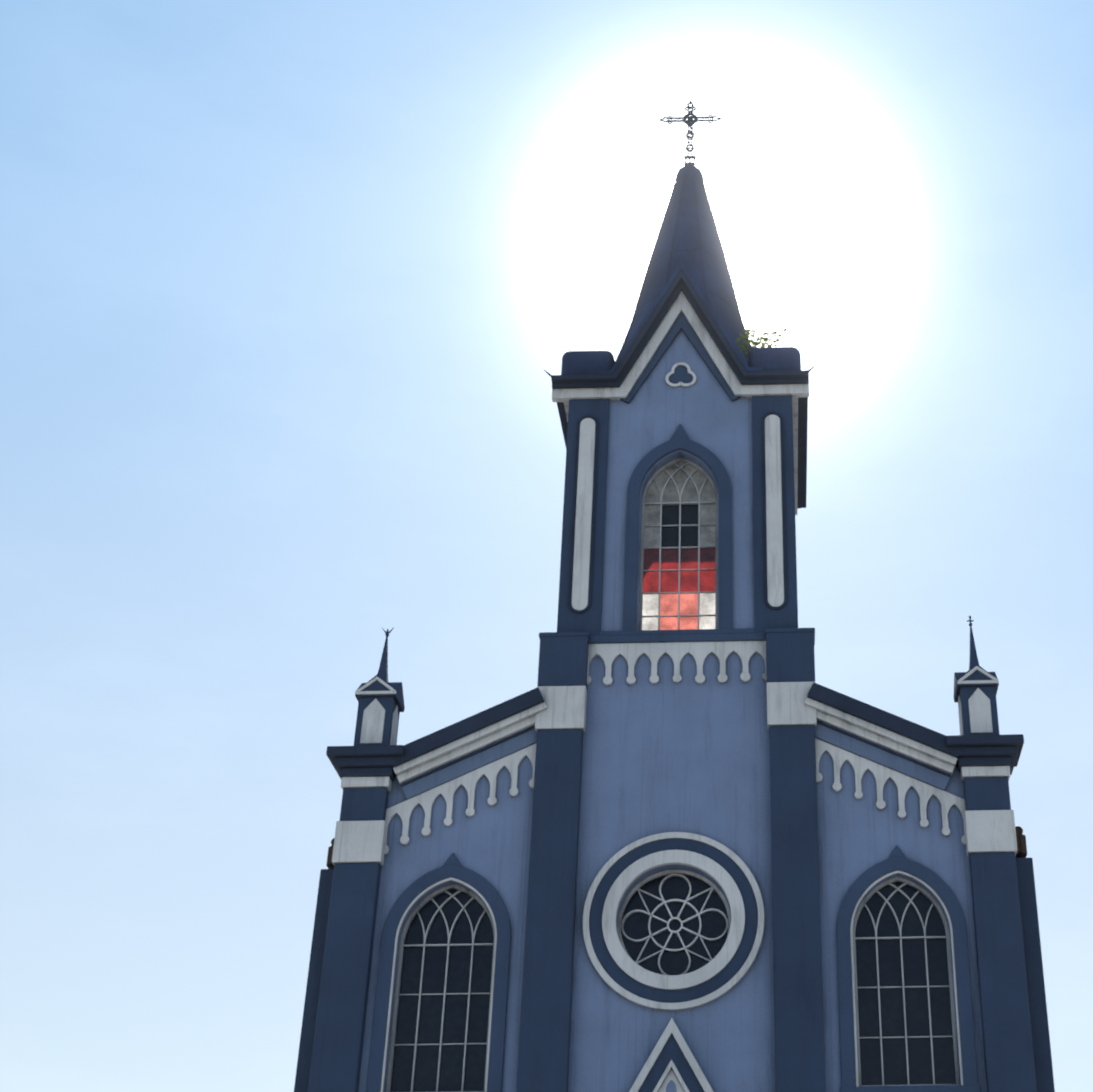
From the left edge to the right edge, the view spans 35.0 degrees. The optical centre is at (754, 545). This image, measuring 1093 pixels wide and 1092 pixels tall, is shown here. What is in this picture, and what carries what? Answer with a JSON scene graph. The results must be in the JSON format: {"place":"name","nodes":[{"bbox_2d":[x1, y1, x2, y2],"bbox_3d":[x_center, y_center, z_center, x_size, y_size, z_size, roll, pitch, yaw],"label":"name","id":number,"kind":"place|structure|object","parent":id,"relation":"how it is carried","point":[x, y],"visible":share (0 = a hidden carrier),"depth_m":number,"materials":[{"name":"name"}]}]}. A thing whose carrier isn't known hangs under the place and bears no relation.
{"place":"outdoors","nodes":[
{"label":"outdoors","id":0,"kind":"place"},
{"bbox_2d":[0,0,1092,1091],"label":"sky","id":1,"kind":"structure","parent":0,"point":[289,289],"materials":[{"name":"blue"}]},
{"bbox_2d":[358,652,986,1091],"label":"facade walls","id":2,"kind":"structure","parent":0,"point":[664,754],"depth_m":24.28,"materials":[{"name":"blue paint"}]},
{"bbox_2d":[386,870,959,1091],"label":"facade windows","id":3,"kind":"structure","parent":2,"relation":"in","point":[674,922],"depth_m":23.56,"materials":[{"name":"glass"}]},
{"bbox_2d":[332,641,1016,1091],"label":"decorative trim","id":4,"kind":"structure","parent":2,"relation":"attached to","point":[670,1065],"depth_m":23.97,"materials":[{"name":"white paint"}]},
{"bbox_2d":[601,330,754,630],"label":"belfry walls","id":5,"kind":"structure","parent":0,"point":[704,410],"depth_m":27.60,"materials":[{"name":"blue paint"}]},
{"bbox_2d":[639,457,717,629],"bbox_3d":[-1.175,-0.001,26.960,1.220,3.280,0.072,-1,-30,1],"label":"belfry window","id":6,"kind":"structure","parent":5,"relation":"in","point":[679,562],"depth_m":26.95,"materials":[{"name":"red glass"}]},
{"bbox_2d":[561,347,800,374],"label":"belfry roof block","id":7,"kind":"structure","parent":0,"point":[764,358],"depth_m":28.29,"materials":[{"name":"blue paint"}]},
{"bbox_3d":[-0.839,14.372,33.573,9.500,12.232,25.700,-1,-30,1],"label":"nave","id":8,"kind":"object","parent":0,"visible":0},
{"bbox_2d":[326,826,1026,868],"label":"nave roof","id":9,"kind":"structure","parent":8,"relation":"on","point":[1021,845],"depth_m":24.55,"materials":[{"name":"tile"}]},
{"label":"ground","id":10,"kind":"structure","parent":0,"visible":0},
{"bbox_2d":[294,628,1054,1091],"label":"pilasters","id":11,"kind":"object","parent":10,"relation":"on","point":[1014,1004],"visible":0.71,"depth_m":23.76,"materials":[{"name":"blue paint"}]},
{"bbox_2d":[354,616,999,745],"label":"pinnacles","id":12,"kind":"object","parent":11,"relation":"on","point":[380,699],"visible":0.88,"depth_m":25.26,"materials":[{"name":"blue paint"}]},
{"bbox_2d":[551,269,808,635],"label":"tower trim","id":13,"kind":"structure","parent":11,"relation":"on","point":[779,420],"depth_m":27.37,"materials":[{"name":"blue paint"}]},
{"bbox_2d":[598,165,761,373],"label":"spire","id":14,"kind":"structure","parent":13,"relation":"on","point":[688,242],"depth_m":31.03,"materials":[{"name":"blue metal"}]},
{"bbox_2d":[659,99,723,165],"bbox_3d":[-1.253,-8.062,33.457,1.340,1.880,0.260,-1,-30,1],"label":"cross","id":15,"kind":"object","parent":14,"relation":"on","point":[690,116],"visible":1,"depth_m":33.62,"materials":[{"name":"metal"}]},
{"bbox_2d":[544,163,815,376],"bbox_3d":[-1.231,-5.118,30.495,4.465,6.534,2.199,-1,-30,1],"label":"roof ornament","id":16,"kind":"object","parent":13,"relation":"on","point":[809,370],"visible":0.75,"depth_m":32.86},
{"bbox_2d":[736,325,786,357],"bbox_3d":[0.115,-3.470,28.857,0.864,0.691,0.309,4,-30,-8],"label":"roof plant","id":17,"kind":"object","parent":13,"relation":"on","point":[754,343],"visible":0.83,"depth_m":28.82,"materials":[{"name":"green plant"}]}
]}

